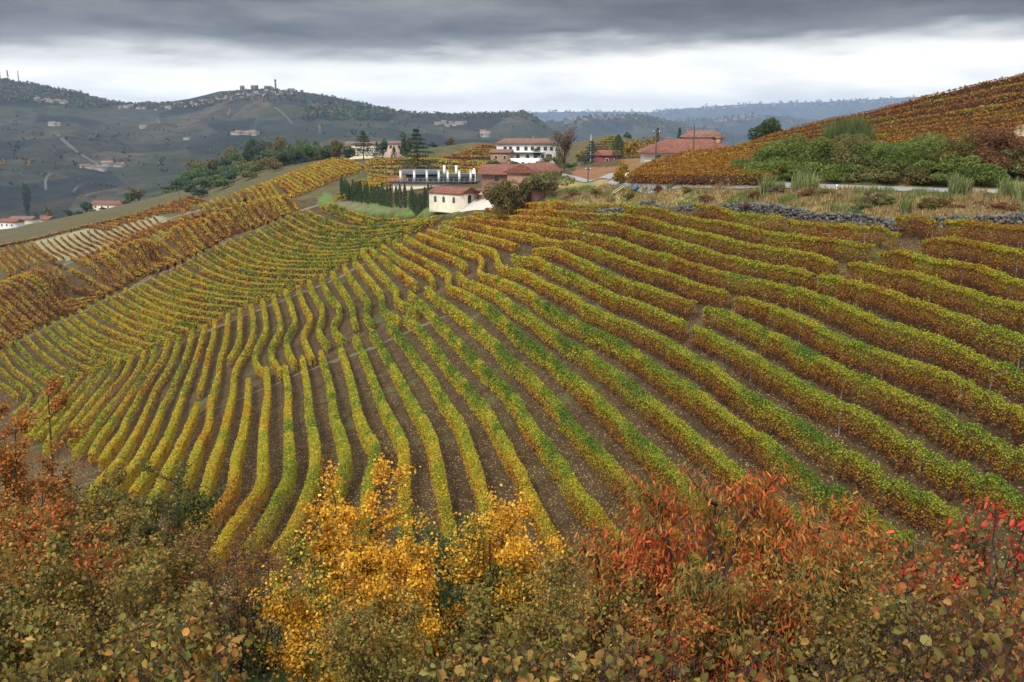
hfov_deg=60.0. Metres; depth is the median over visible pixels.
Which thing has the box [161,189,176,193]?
woodland tree
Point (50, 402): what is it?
vine row
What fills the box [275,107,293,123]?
hill road
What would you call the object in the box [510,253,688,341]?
vine row
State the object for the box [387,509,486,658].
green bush
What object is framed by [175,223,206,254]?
vine row
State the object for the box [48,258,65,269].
vine row
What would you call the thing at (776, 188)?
weed clump
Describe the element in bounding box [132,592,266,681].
broad leaf shrub
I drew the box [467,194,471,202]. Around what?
window
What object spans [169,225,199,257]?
vine row
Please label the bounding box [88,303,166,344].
vine row
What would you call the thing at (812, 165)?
bank shrub
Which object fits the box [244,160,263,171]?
woodland tree
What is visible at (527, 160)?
garden wall
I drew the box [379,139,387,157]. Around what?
dark tree
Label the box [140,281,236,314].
vine row
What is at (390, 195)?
cypress
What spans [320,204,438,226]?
vine row
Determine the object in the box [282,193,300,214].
vine row
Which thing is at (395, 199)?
cypress
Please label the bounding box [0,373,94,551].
orange shrub
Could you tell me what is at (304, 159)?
woodland tree
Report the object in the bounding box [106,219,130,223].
vine row
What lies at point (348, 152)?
dark tree
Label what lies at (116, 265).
vine row
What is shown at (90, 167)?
house
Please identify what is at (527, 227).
vine row
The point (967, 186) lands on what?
reed clump
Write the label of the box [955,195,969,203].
tall grass tuft
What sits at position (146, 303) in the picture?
vine row
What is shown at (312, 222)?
vine row
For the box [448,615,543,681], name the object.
broad leaf shrub
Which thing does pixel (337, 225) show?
vine row
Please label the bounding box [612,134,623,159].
cypress tree
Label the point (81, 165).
house
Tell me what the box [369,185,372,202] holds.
cypress
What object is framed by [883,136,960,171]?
bank shrub
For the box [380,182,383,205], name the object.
cypress
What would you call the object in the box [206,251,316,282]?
vine row
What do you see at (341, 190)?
cypress
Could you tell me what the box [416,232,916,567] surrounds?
vine row
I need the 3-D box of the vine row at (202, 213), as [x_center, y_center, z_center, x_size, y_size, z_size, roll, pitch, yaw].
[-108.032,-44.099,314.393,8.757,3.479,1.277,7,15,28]
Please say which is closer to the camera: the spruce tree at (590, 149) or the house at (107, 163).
the spruce tree at (590, 149)
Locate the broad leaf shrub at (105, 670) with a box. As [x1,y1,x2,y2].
[31,599,191,681]
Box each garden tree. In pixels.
[471,151,484,155]
[486,159,500,163]
[533,147,539,156]
[540,154,552,162]
[553,154,565,165]
[577,149,590,163]
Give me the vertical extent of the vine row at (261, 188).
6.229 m
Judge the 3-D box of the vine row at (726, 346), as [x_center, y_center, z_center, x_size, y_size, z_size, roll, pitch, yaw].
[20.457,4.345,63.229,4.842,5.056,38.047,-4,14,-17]
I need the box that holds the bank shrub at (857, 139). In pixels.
[835,133,888,169]
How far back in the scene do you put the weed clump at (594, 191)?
155.97 m
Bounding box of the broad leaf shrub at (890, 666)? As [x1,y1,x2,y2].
[792,601,950,681]
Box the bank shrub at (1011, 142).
[971,130,1023,172]
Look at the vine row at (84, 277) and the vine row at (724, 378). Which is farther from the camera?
the vine row at (84, 277)
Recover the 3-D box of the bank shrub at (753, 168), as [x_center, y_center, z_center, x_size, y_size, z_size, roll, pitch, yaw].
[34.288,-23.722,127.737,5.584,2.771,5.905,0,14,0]
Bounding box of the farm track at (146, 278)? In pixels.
[0,204,320,351]
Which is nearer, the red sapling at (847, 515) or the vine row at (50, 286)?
the red sapling at (847, 515)
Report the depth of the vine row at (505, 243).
178.37 m
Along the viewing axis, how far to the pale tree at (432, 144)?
526.48 m
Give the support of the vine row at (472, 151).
on the ground at (266, 116)
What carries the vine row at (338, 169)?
on the ground at (266, 116)
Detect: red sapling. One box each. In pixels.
[572,452,834,681]
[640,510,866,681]
[699,470,889,681]
[803,481,994,674]
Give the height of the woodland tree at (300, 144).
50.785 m
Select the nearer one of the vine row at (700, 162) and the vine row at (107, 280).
the vine row at (700, 162)
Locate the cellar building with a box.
[427,186,480,212]
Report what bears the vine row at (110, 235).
on the ground at (266, 116)
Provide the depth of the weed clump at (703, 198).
123.42 m
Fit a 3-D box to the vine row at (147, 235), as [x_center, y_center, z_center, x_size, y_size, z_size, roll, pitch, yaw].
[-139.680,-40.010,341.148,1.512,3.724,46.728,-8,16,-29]
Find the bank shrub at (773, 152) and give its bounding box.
[743,140,801,172]
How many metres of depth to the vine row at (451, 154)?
453.39 m
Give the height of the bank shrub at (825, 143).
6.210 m
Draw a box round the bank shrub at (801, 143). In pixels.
[770,132,827,172]
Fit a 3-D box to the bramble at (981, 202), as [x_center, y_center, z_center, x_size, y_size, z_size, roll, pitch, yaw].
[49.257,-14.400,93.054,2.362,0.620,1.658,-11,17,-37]
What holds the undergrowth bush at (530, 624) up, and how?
on the ground at (266, 116)
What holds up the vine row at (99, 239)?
on the ground at (266, 116)
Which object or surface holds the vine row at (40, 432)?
on the ground at (266, 116)
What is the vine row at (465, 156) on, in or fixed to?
on the ground at (266, 116)
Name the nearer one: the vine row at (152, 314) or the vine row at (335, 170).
the vine row at (152, 314)
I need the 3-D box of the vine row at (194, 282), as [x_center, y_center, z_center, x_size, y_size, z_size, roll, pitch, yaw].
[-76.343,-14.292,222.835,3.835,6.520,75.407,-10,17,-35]
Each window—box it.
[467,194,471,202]
[494,175,498,180]
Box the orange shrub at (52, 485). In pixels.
[0,471,79,631]
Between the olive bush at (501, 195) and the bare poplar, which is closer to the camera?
the olive bush at (501, 195)
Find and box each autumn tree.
[329,139,343,158]
[445,137,455,145]
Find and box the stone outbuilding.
[528,185,556,201]
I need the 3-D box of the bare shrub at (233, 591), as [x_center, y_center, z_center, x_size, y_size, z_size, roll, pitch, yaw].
[-4.880,4.520,14.995,2.832,3.325,2.360,0,14,0]
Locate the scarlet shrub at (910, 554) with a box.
[854,527,966,679]
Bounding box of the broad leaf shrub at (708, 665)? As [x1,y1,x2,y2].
[639,636,780,681]
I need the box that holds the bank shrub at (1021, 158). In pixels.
[998,144,1023,167]
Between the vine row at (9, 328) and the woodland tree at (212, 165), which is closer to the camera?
the vine row at (9, 328)
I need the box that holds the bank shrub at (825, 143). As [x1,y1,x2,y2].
[780,136,836,170]
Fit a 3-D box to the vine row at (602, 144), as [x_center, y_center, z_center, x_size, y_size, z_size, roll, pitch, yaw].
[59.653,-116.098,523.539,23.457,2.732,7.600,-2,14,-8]
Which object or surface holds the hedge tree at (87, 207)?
on the ground at (266, 116)
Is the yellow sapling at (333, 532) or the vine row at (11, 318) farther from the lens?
the vine row at (11, 318)
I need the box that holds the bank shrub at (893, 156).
[853,132,946,172]
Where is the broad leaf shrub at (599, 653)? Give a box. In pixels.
[588,595,711,681]
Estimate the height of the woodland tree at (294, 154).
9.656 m
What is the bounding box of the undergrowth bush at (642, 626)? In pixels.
[584,547,742,681]
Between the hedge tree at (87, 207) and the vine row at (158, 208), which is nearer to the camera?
the vine row at (158, 208)
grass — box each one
[203,597,1020,681]
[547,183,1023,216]
[560,181,1023,218]
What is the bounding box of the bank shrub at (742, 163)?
[729,149,768,169]
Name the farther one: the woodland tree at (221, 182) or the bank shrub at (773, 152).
the woodland tree at (221, 182)
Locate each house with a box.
[0,218,24,228]
[9,216,40,224]
[48,122,56,125]
[57,100,67,103]
[79,164,90,167]
[85,165,94,169]
[97,166,107,171]
[101,161,112,166]
[113,163,123,167]
[235,130,241,134]
[251,131,257,135]
[345,141,386,158]
[387,141,401,156]
[480,132,489,136]
[593,150,623,163]
[635,137,727,161]
[679,129,724,142]
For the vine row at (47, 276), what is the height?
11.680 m
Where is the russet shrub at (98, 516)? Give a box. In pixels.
[0,455,155,602]
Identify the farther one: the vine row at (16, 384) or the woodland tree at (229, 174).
the woodland tree at (229, 174)
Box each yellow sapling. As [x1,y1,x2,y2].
[242,529,399,681]
[293,448,428,678]
[353,506,472,681]
[439,484,542,680]
[492,531,580,681]
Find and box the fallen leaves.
[203,600,845,681]
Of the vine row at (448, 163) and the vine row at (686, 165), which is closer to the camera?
the vine row at (686, 165)
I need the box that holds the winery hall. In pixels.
[389,165,479,192]
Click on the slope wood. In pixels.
(311, 111)
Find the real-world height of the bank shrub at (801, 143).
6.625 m
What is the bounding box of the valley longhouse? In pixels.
[91,200,129,209]
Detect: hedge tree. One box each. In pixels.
[22,183,30,215]
[43,205,52,215]
[63,209,71,215]
[78,201,91,211]
[124,191,133,202]
[129,188,146,200]
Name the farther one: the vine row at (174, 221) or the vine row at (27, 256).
the vine row at (27, 256)
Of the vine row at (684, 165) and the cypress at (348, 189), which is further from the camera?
the cypress at (348, 189)
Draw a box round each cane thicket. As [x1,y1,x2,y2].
[818,116,852,141]
[833,110,879,143]
[853,126,879,140]
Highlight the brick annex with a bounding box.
[489,149,513,161]
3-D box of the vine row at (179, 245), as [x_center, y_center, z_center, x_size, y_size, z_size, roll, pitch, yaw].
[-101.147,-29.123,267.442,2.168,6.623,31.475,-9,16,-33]
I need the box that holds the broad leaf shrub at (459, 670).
[396,630,488,681]
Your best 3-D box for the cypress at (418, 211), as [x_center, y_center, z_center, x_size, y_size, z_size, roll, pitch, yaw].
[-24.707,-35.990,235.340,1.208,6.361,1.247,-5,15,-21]
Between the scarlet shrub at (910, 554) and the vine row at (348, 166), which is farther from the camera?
the vine row at (348, 166)
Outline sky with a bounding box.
[0,0,1023,113]
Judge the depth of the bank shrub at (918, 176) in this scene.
113.07 m
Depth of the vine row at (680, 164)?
140.75 m
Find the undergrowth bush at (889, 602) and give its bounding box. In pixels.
[818,552,993,681]
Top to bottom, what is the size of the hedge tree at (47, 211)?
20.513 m
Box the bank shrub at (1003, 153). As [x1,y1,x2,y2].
[965,145,1023,172]
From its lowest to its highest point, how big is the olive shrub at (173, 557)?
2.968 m
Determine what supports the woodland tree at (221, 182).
on the ground at (266, 116)
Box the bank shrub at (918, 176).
[884,165,942,184]
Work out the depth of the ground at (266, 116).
130.29 m
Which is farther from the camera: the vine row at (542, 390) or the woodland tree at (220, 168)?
the woodland tree at (220, 168)
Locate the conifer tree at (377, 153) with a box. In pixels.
[373,141,382,157]
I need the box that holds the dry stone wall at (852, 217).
[591,199,1023,230]
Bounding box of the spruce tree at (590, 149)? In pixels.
[575,141,597,167]
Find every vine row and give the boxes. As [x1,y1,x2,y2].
[0,204,194,247]
[0,252,17,274]
[0,261,11,277]
[0,280,58,321]
[0,284,49,325]
[0,287,42,328]
[0,295,35,332]
[0,304,30,333]
[0,315,23,341]
[0,324,16,346]
[0,335,10,348]
[0,350,46,394]
[0,365,33,397]
[0,381,20,401]
[1,248,24,270]
[2,277,64,317]
[5,344,54,387]
[7,245,29,268]
[9,275,68,316]
[11,393,32,420]
[13,336,69,383]
[15,244,38,266]
[16,389,46,419]
[16,390,56,435]
[17,273,75,314]
[22,243,45,263]
[22,378,70,438]
[23,333,82,379]
[24,272,86,314]
[27,372,84,445]
[29,241,53,259]
[33,367,96,445]
[34,268,91,307]
[34,329,94,374]
[39,263,56,271]
[40,241,63,259]
[42,362,110,459]
[43,324,106,368]
[44,266,99,303]
[47,239,70,257]
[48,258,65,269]
[51,320,121,364]
[53,238,77,255]
[58,270,105,298]
[60,236,83,252]
[60,316,132,362]
[67,235,90,251]
[68,267,112,293]
[68,354,134,450]
[68,356,123,432]
[69,313,142,355]
[70,256,82,264]
[70,350,146,461]
[73,234,96,248]
[76,254,91,261]
[78,308,154,351]
[80,232,105,246]
[80,259,120,291]
[83,251,96,261]
[85,334,182,501]
[87,225,108,229]
[87,230,111,244]
[87,347,158,467]
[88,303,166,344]
[89,249,100,255]
[90,254,128,288]
[93,229,118,241]
[94,298,176,341]
[95,223,115,228]
[95,247,108,254]
[98,337,170,472]
[99,252,133,282]
[100,227,120,240]
[101,221,123,225]
[101,245,120,254]
[104,329,194,496]
[105,295,189,336]
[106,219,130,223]
[106,250,142,280]
[107,226,127,238]
[108,242,122,252]
[113,240,124,246]
[113,291,201,331]
[114,217,137,221]
[114,225,132,236]
[115,246,149,275]
[120,237,129,243]
[121,215,144,219]
[121,224,143,236]
[123,241,156,274]
[123,287,212,325]
[126,222,150,233]
[126,235,134,241]
[128,212,152,217]
[128,324,207,505]
[132,233,146,239]
[132,284,224,320]
[133,220,145,230]
[133,238,163,272]
[136,211,158,215]
[139,231,156,242]
[139,238,170,269]
[140,219,162,230]
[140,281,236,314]
[143,209,165,213]
[145,402,200,515]
[146,218,168,227]
[146,228,165,240]
[147,239,178,267]
[149,276,248,308]
[150,207,170,209]
[153,216,175,224]
[154,225,169,231]
[154,238,185,264]
[157,204,179,208]
[159,273,258,304]
[161,222,173,227]
[162,231,193,259]
[165,202,185,207]
[168,220,181,223]
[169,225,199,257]
[169,270,271,300]
[170,313,230,512]
[172,200,191,204]
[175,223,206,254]
[176,218,188,222]
[176,265,283,295]
[180,198,198,203]
[183,215,197,220]
[183,220,213,249]
[184,303,256,535]
[187,196,205,201]
[187,258,293,291]
[188,378,251,552]
[190,213,202,217]
[191,219,220,246]
[195,217,226,240]
[196,318,217,400]
[197,253,305,286]
[198,203,209,217]
[198,211,210,217]
[204,202,237,214]
[204,215,233,239]
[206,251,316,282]
[209,366,271,570]
[210,199,242,211]
[213,211,241,235]
[214,245,328,276]
[216,197,248,210]
[221,195,254,208]
[222,243,339,271]
[223,207,247,232]
[226,307,242,364]
[228,193,258,205]
[229,238,348,267]
[232,203,255,228]
[233,191,264,201]
[237,235,357,263]
[237,364,296,578]
[239,189,266,201]
[240,202,263,227]
[245,187,273,200]
[245,231,364,258]
[247,200,270,225]
[251,185,275,200]
[251,298,268,379]
[255,198,278,223]
[255,228,374,254]
[256,184,282,199]
[261,182,284,198]
[265,180,292,197]
[265,196,285,219]
[265,225,382,251]
[268,294,283,381]
[269,355,322,570]
[270,179,297,197]
[272,221,391,247]
[273,195,292,217]
[274,177,301,195]
[279,175,306,193]
[280,217,401,242]
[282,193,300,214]
[283,174,310,191]
[283,289,297,371]
[287,172,314,189]
[288,214,411,239]
[292,171,319,186]
[296,169,323,185]
[296,210,422,235]
[296,285,316,367]
[300,167,327,183]
[303,166,331,182]
[306,165,336,180]
[306,209,434,231]
[307,279,331,352]
[311,164,340,178]
[313,163,344,177]
[317,162,348,175]
[318,350,352,541]
[319,274,346,345]
[320,160,353,174]
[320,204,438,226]
[323,159,357,172]
[327,158,361,171]
[327,202,399,222]
[330,270,358,334]
[331,157,365,169]
[332,187,369,201]
[337,343,381,550]
[342,264,374,329]
[352,258,403,329]
[352,334,413,574]
[360,248,419,321]
[364,157,487,162]
[365,158,485,164]
[365,159,480,167]
[365,165,479,170]
[366,168,478,175]
[366,172,449,179]
[367,171,469,178]
[367,179,388,181]
[368,181,392,186]
[369,328,458,558]
[370,247,418,293]
[381,244,436,289]
[386,321,504,579]
[392,239,751,575]
[403,234,468,274]
[403,315,570,575]
[407,290,625,572]
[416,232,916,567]
[424,286,702,583]
[427,228,974,551]
[438,225,519,253]
[440,155,490,159]
[442,220,565,252]
[445,155,488,159]
[450,153,490,155]
[455,152,490,154]
[455,215,581,240]
[456,271,813,554]
[460,150,489,152]
[466,148,495,150]
[472,146,496,148]
[473,211,599,232]
[479,144,496,146]
[485,206,616,225]
[499,199,634,216]
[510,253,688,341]
[531,245,697,321]
[563,239,729,308]
[574,153,639,158]
[577,151,640,156]
[581,230,1023,403]
[584,147,638,149]
[588,144,625,147]
[595,142,626,145]
[597,140,625,142]
[599,221,816,295]
[615,211,840,281]
[625,171,777,184]
[626,169,778,182]
[627,166,782,182]
[630,165,735,176]
[632,204,875,263]
[633,163,728,171]
[635,160,741,169]
[635,160,757,169]
[637,152,833,168]
[637,162,737,170]
[638,159,761,170]
[640,150,917,166]
[642,136,965,166]
[643,132,983,165]
[646,127,1003,163]
[646,157,753,167]
[647,115,1023,162]
[648,121,1022,163]
[649,111,1023,162]
[652,91,1023,160]
[652,99,1023,160]
[653,105,1023,161]
[660,72,1023,158]
[662,81,1023,158]
[688,324,1023,531]
[691,202,785,231]
[702,305,1023,485]
[731,294,1023,445]
[786,218,900,250]
[816,273,1023,369]
[844,260,1023,334]
[876,247,1023,310]
[894,213,940,240]
[919,234,1023,278]
[941,216,1023,252]
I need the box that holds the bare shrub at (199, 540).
[158,512,228,665]
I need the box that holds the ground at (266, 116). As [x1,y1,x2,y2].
[0,74,1023,681]
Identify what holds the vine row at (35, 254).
on the ground at (266, 116)
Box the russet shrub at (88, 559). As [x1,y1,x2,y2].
[0,518,149,676]
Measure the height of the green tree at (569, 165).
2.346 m
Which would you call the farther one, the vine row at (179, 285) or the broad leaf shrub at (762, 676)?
the vine row at (179, 285)
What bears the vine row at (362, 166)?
on the ground at (266, 116)
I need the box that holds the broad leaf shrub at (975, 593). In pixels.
[916,504,1023,681]
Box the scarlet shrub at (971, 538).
[934,492,1023,681]
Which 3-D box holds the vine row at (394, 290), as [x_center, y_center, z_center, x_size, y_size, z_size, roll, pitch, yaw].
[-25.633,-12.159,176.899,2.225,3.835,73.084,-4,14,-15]
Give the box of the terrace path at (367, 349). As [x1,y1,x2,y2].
[179,315,446,424]
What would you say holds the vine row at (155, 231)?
on the ground at (266, 116)
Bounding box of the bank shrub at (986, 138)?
[961,125,1023,172]
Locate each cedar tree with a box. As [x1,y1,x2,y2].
[351,131,373,159]
[393,129,438,174]
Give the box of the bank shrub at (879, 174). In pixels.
[842,163,902,182]
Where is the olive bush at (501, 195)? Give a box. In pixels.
[482,179,519,219]
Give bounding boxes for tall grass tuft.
[606,194,614,202]
[667,182,676,187]
[720,188,733,194]
[778,192,795,202]
[837,188,855,196]
[897,192,916,200]
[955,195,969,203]
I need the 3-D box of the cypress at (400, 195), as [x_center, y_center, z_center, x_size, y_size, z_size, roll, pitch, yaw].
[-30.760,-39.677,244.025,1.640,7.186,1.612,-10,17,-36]
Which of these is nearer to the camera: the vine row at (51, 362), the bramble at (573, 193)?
the bramble at (573, 193)
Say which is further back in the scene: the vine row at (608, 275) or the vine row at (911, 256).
the vine row at (608, 275)
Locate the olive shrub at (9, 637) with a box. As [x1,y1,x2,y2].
[0,523,116,681]
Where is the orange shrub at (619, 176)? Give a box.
[612,160,628,183]
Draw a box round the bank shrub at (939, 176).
[912,154,988,185]
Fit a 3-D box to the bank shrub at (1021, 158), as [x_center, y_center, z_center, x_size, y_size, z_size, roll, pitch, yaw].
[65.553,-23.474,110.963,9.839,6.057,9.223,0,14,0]
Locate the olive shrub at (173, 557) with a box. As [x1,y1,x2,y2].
[67,528,218,681]
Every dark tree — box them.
[343,146,355,158]
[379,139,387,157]
[390,146,398,157]
[399,132,411,157]
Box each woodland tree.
[160,185,184,189]
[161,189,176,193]
[168,178,189,188]
[178,179,198,184]
[180,171,197,180]
[182,185,195,193]
[185,159,204,185]
[190,167,212,178]
[190,186,208,197]
[192,178,216,188]
[202,160,218,171]
[202,171,225,176]
[208,174,223,181]
[208,178,236,188]
[211,156,230,168]
[217,145,238,159]
[218,165,235,171]
[220,169,236,180]
[227,151,242,168]
[231,157,246,168]
[233,165,254,177]
[237,170,258,177]
[241,143,256,161]
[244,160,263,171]
[246,138,262,150]
[249,155,264,161]
[254,141,271,155]
[259,148,274,166]
[259,156,278,169]
[265,135,285,155]
[268,161,283,171]
[273,151,289,166]
[276,158,295,165]
[283,144,298,151]
[284,147,304,162]
[292,139,310,148]
[292,154,309,163]
[300,144,319,161]
[309,147,325,160]
[318,145,337,159]
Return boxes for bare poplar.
[549,123,577,169]
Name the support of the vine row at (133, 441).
on the ground at (266, 116)
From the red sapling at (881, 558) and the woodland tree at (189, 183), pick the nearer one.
the red sapling at (881, 558)
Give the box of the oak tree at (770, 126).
[747,117,784,140]
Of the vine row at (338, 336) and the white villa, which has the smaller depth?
the vine row at (338, 336)
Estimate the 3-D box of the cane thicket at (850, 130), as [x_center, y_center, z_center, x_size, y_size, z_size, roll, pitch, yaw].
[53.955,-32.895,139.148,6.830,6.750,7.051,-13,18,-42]
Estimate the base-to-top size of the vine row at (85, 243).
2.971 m
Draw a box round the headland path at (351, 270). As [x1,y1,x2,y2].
[202,255,384,333]
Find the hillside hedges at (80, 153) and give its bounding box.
[0,112,421,201]
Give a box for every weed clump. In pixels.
[590,188,600,195]
[623,192,634,197]
[652,185,662,191]
[681,186,695,191]
[698,195,715,200]
[746,190,759,198]
[767,185,785,194]
[796,187,814,195]
[813,189,833,196]
[861,192,885,202]
[874,195,896,204]
[916,197,939,208]
[935,198,954,206]
[975,192,999,200]
[987,202,1022,210]
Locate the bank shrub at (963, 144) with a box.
[939,129,998,169]
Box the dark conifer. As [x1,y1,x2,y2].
[677,127,681,138]
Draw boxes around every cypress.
[339,178,342,195]
[345,181,347,200]
[347,183,350,199]
[351,186,353,201]
[357,180,362,201]
[359,182,362,202]
[365,182,369,203]
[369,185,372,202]
[372,186,374,203]
[373,187,376,203]
[376,184,378,202]
[378,186,380,204]
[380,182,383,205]
[383,188,386,205]
[385,186,388,206]
[388,185,392,206]
[394,185,398,206]
[397,184,402,207]
[402,183,407,207]
[409,186,413,209]
[412,192,415,211]
[414,195,417,214]
[417,193,420,213]
[418,193,422,212]
[423,186,426,207]
[425,184,429,207]
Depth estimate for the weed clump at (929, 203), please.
93.15 m
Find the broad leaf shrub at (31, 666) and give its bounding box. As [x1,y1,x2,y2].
[0,599,125,681]
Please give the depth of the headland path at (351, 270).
193.20 m
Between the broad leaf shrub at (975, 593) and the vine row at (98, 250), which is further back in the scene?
the vine row at (98, 250)
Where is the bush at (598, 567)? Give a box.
[537,486,697,681]
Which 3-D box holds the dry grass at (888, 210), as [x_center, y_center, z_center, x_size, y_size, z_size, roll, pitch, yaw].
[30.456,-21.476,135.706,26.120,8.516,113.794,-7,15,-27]
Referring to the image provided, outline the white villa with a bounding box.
[494,136,556,162]
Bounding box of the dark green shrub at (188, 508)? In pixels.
[41,454,235,655]
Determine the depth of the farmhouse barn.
203.93 m
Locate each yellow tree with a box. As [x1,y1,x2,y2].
[623,138,642,157]
[639,135,661,148]
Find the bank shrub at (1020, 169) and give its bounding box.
[992,148,1023,174]
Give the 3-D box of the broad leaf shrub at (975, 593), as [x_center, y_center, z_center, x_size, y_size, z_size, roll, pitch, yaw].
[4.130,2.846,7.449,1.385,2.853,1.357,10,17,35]
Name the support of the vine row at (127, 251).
on the ground at (266, 116)
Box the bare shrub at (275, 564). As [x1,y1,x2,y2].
[205,524,321,675]
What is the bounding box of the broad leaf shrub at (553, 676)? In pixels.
[504,615,662,681]
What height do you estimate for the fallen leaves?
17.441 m
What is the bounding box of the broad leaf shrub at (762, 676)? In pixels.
[728,602,868,681]
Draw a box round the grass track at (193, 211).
[53,208,222,268]
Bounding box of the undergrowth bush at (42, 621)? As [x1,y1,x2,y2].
[0,546,179,681]
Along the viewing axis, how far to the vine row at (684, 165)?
139.97 m
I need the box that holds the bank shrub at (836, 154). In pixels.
[814,133,872,172]
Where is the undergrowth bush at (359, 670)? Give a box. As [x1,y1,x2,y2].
[301,581,453,681]
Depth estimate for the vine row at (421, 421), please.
75.97 m
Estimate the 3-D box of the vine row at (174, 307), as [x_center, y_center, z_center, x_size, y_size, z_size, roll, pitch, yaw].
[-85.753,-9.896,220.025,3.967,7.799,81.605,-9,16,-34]
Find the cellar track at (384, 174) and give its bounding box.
[374,165,392,189]
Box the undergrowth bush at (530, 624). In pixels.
[442,547,596,681]
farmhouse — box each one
[39,215,57,221]
[477,160,530,198]
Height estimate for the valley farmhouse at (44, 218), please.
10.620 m
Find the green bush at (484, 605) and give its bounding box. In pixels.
[415,533,520,681]
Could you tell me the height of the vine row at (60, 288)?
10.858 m
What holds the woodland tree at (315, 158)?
on the ground at (266, 116)
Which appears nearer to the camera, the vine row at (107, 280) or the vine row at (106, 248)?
the vine row at (107, 280)
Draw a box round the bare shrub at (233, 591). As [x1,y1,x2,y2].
[161,505,309,677]
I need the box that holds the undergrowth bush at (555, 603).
[513,543,656,681]
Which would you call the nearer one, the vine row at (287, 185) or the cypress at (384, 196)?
the cypress at (384, 196)
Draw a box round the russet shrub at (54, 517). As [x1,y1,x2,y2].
[0,494,91,676]
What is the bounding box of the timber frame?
[613,186,627,193]
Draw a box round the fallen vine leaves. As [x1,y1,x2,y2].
[0,192,1023,627]
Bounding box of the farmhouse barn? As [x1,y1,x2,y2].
[503,162,565,189]
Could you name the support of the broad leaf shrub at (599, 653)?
on the ground at (266, 116)
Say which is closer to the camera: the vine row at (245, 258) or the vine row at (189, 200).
the vine row at (245, 258)
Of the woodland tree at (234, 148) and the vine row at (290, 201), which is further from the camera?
the woodland tree at (234, 148)
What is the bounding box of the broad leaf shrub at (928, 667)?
[848,545,1019,681]
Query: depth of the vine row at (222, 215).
274.18 m
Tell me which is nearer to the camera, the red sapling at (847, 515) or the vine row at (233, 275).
the red sapling at (847, 515)
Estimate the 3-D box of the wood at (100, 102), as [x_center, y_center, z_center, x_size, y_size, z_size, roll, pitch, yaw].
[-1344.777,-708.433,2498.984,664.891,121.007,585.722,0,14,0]
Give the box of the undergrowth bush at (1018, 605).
[897,541,1023,681]
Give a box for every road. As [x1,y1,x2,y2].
[44,173,51,189]
[56,134,99,164]
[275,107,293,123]
[562,173,612,181]
[608,180,997,192]
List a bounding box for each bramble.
[566,191,580,197]
[740,200,754,209]
[851,203,871,209]
[948,204,965,208]
[972,201,989,206]
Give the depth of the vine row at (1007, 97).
144.33 m
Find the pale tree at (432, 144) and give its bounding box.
[427,142,437,146]
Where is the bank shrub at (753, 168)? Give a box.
[741,167,754,171]
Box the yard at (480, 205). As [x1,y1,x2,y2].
[460,200,492,211]
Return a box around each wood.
[0,77,170,110]
[0,117,534,169]
[170,87,546,129]
[300,100,394,120]
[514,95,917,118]
[541,113,734,144]
[676,112,816,126]
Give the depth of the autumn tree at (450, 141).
544.92 m
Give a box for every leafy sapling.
[63,556,174,681]
[125,553,215,678]
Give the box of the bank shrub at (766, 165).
[746,160,795,180]
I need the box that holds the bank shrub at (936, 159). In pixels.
[905,140,960,172]
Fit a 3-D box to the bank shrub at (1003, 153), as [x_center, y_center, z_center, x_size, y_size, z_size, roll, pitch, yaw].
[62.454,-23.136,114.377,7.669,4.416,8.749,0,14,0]
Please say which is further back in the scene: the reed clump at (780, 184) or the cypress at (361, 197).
the cypress at (361, 197)
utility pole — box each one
[585,167,590,182]
[653,129,659,158]
[693,125,694,149]
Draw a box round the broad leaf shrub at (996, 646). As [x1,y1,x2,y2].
[939,607,1023,681]
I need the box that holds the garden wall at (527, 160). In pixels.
[510,158,550,163]
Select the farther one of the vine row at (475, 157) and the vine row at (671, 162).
the vine row at (475, 157)
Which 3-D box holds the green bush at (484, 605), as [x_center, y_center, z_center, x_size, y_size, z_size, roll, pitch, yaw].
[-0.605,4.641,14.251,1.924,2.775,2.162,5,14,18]
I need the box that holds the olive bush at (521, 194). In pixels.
[509,180,530,208]
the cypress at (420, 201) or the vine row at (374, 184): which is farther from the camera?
the vine row at (374, 184)
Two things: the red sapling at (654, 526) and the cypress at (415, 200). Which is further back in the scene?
the cypress at (415, 200)
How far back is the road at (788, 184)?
125.50 m
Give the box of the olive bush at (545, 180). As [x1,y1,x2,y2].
[522,170,574,197]
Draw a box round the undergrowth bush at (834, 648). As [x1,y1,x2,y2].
[733,547,905,681]
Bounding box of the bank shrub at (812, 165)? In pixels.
[781,161,822,179]
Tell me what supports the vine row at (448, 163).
on the ground at (266, 116)
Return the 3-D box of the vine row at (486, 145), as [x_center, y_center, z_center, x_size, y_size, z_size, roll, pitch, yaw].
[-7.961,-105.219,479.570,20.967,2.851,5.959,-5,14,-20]
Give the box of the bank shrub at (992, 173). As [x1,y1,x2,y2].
[957,155,1010,185]
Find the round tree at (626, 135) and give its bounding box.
[623,132,631,138]
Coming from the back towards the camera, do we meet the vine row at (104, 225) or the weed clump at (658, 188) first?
the vine row at (104, 225)
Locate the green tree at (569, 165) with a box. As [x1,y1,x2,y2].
[561,162,577,167]
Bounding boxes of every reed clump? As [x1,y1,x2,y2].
[755,174,776,193]
[772,179,785,189]
[790,167,818,190]
[802,173,822,189]
[897,196,914,214]
[945,170,969,195]
[957,177,975,196]
[995,174,1021,196]
[1009,182,1023,203]
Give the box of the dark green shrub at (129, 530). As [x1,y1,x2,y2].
[71,484,177,557]
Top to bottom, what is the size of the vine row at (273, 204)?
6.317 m
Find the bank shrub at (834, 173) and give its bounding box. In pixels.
[814,163,867,182]
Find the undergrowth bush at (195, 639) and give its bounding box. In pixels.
[101,572,244,681]

